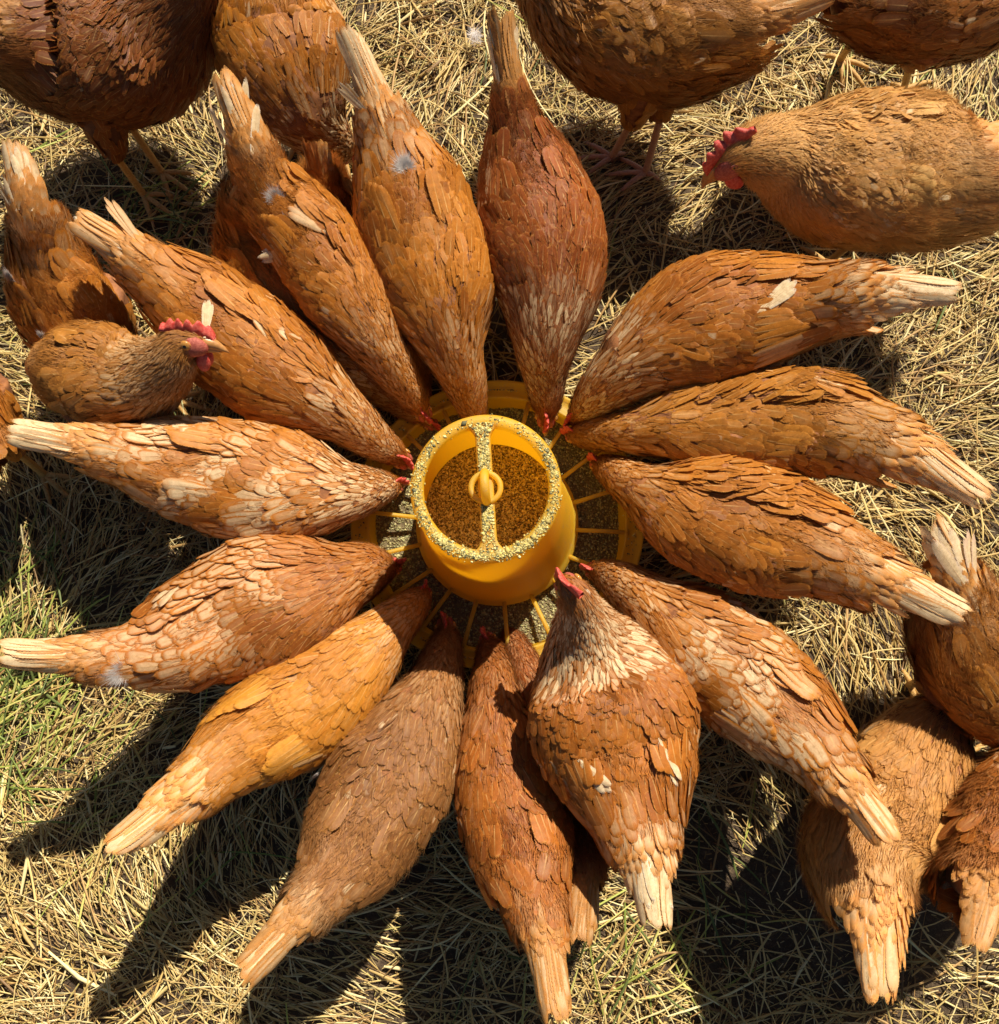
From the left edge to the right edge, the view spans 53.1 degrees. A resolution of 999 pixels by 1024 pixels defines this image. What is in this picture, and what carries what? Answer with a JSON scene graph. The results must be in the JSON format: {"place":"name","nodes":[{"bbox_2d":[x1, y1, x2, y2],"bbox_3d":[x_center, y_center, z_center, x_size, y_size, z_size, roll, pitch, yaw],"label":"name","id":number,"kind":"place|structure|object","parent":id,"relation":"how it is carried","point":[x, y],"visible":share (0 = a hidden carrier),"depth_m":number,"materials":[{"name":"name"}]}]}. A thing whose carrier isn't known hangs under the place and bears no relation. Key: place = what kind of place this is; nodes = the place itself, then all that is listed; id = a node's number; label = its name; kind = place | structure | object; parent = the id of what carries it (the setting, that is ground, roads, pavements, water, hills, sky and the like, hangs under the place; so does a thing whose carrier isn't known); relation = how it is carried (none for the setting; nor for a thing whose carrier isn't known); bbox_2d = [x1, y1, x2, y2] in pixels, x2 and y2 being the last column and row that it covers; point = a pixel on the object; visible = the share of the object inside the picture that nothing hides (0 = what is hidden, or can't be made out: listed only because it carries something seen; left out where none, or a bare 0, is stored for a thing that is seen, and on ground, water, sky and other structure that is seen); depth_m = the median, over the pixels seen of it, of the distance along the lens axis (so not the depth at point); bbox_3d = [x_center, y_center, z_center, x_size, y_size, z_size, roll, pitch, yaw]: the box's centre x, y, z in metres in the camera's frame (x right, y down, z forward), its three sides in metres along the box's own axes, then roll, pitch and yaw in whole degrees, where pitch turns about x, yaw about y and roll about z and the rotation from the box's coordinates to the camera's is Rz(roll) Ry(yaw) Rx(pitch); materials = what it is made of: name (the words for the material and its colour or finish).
{"place":"outdoors","nodes":[
{"label":"outdoors","id":0,"kind":"place"},
{"bbox_2d":[0,0,998,1023],"bbox_3d":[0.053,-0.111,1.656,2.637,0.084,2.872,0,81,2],"label":"straw litter","id":1,"kind":"object","parent":0,"point":[138,696],"visible":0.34,"depth_m":1.59,"materials":[{"name":"plant"}]},
{"bbox_2d":[0,373,78,508],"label":"hen","id":2,"kind":"object","parent":1,"relation":"on","point":[10,409],"visible":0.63,"depth_m":1.50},
{"bbox_2d":[0,138,137,349],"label":"hen","id":3,"kind":"object","parent":1,"relation":"on","point":[54,275],"visible":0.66,"depth_m":1.41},
{"bbox_2d":[0,0,219,226],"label":"hen","id":4,"kind":"object","parent":1,"relation":"on","point":[106,76],"visible":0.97,"depth_m":1.46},
{"bbox_2d":[25,300,229,423],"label":"hen","id":5,"kind":"object","parent":1,"relation":"on","point":[83,371],"visible":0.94,"depth_m":1.35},
{"bbox_2d":[0,534,406,694],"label":"hen","id":6,"kind":"object","parent":1,"relation":"on","point":[234,610],"visible":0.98,"depth_m":1.34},
{"bbox_2d":[5,413,409,539],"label":"hen","id":7,"kind":"object","parent":1,"relation":"on","point":[222,477],"visible":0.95,"depth_m":1.37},
{"bbox_2d":[67,197,413,469],"bbox_3d":[-0.354,-0.223,1.491,0.522,0.384,0.173,34,83,7],"label":"hen","id":8,"kind":"object","parent":1,"relation":"on","point":[279,364],"visible":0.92,"depth_m":1.41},
{"bbox_2d":[102,579,432,855],"bbox_3d":[-0.277,0.277,1.405,0.170,0.386,0.502,44,85,8],"label":"hen","id":9,"kind":"object","parent":1,"relation":"on","point":[308,710],"visible":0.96,"depth_m":1.31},
{"bbox_2d":[210,0,354,179],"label":"hen","id":10,"kind":"object","parent":1,"relation":"on","point":[284,58],"visible":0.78,"depth_m":1.46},
{"bbox_2d":[209,65,432,424],"bbox_3d":[-0.244,-0.351,1.496,0.156,0.409,0.490,-39,82,-4],"label":"hen","id":11,"kind":"object","parent":1,"relation":"on","point":[304,233],"visible":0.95,"depth_m":1.41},
{"bbox_2d":[204,175,440,430],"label":"hen","id":12,"kind":"object","parent":1,"relation":"on","point":[236,245],"visible":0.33,"depth_m":1.46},
{"bbox_2d":[235,611,467,990],"bbox_3d":[-0.158,0.385,1.389,0.189,0.374,0.503,31,83,7],"label":"hen","id":13,"kind":"object","parent":1,"relation":"on","point":[379,801],"visible":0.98,"depth_m":1.30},
{"bbox_2d":[296,136,432,396],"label":"hen","id":14,"kind":"object","parent":1,"relation":"on","point":[322,164],"visible":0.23,"depth_m":1.49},
{"bbox_2d":[335,24,496,418],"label":"hen","id":15,"kind":"object","parent":1,"relation":"on","point":[417,220],"visible":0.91,"depth_m":1.41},
{"bbox_2d":[467,24,485,46],"bbox_3d":[-0.043,-0.835,1.745,0.040,0.032,0.045,0,81,2],"label":"down feather","id":16,"kind":"object","parent":1,"relation":"on","point":[476,36],"visible":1,"depth_m":1.75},
{"bbox_2d":[351,380,643,667],"bbox_3d":[-0.008,-0.003,1.438,0.456,0.394,0.456,0,81,2],"label":"poultry feeder","id":17,"kind":"object","parent":1,"relation":"on","point":[497,514],"visible":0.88,"depth_m":1.49,"materials":[{"name":"yellow plastic"}]},
{"bbox_2d":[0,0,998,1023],"bbox_3d":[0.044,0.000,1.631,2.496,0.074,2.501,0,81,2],"label":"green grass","id":18,"kind":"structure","parent":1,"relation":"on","point":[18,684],"depth_m":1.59,"materials":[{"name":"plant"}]},
{"bbox_2d":[0,0,998,1023],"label":"chaff","id":19,"kind":"object","parent":1,"relation":"on","point":[465,678],"visible":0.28,"depth_m":1.58,"materials":[{"name":"plant"}]},
{"bbox_2d":[454,626,577,1023],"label":"hen","id":20,"kind":"object","parent":1,"relation":"on","point":[514,819],"visible":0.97,"depth_m":1.28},
{"bbox_2d":[473,5,610,436],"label":"hen","id":21,"kind":"object","parent":1,"relation":"on","point":[540,212],"visible":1,"depth_m":1.42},
{"bbox_2d":[499,625,609,948],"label":"hen","id":22,"kind":"object","parent":1,"relation":"on","point":[590,875],"visible":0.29,"depth_m":1.30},
{"bbox_2d":[526,567,701,930],"bbox_3d":[0.150,0.307,1.364,0.227,0.430,0.426,0,81,2],"label":"hen","id":23,"kind":"object","parent":1,"relation":"on","point":[613,729],"visible":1,"depth_m":1.22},
{"bbox_2d":[514,0,835,191],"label":"hen","id":24,"kind":"object","parent":1,"relation":"on","point":[639,63],"visible":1,"depth_m":1.44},
{"bbox_2d":[579,558,900,846],"bbox_3d":[0.320,0.218,1.396,0.508,0.383,0.165,43,84,8],"label":"hen","id":25,"kind":"object","parent":1,"relation":"on","point":[765,691],"visible":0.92,"depth_m":1.30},
{"bbox_2d":[563,249,962,425],"bbox_3d":[0.338,-0.275,1.476,0.516,0.384,0.198,-8,80,1],"label":"hen","id":26,"kind":"object","parent":1,"relation":"on","point":[711,316],"visible":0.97,"depth_m":1.38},
{"bbox_2d":[559,365,996,509],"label":"hen","id":27,"kind":"object","parent":1,"relation":"on","point":[819,422],"visible":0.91,"depth_m":1.36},
{"bbox_2d":[586,452,973,625],"bbox_3d":[0.354,0.032,1.426,0.517,0.383,0.186,22,82,5],"label":"hen","id":28,"kind":"object","parent":1,"relation":"on","point":[740,525],"visible":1,"depth_m":1.33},
{"bbox_2d":[701,81,998,260],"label":"hen","id":29,"kind":"object","parent":1,"relation":"on","point":[899,170],"visible":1,"depth_m":1.37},
{"bbox_2d":[792,693,978,1004],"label":"hen","id":30,"kind":"object","parent":1,"relation":"on","point":[920,753],"visible":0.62,"depth_m":1.27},
{"bbox_2d":[810,0,998,91],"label":"hen","id":31,"kind":"object","parent":1,"relation":"on","point":[909,37],"visible":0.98,"depth_m":1.46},
{"bbox_2d":[897,512,998,750],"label":"hen","id":32,"kind":"object","parent":1,"relation":"on","point":[955,672],"visible":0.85,"depth_m":1.27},
{"bbox_2d":[920,743,998,952],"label":"hen","id":33,"kind":"object","parent":1,"relation":"on","point":[966,857],"visible":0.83,"depth_m":1.24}
]}

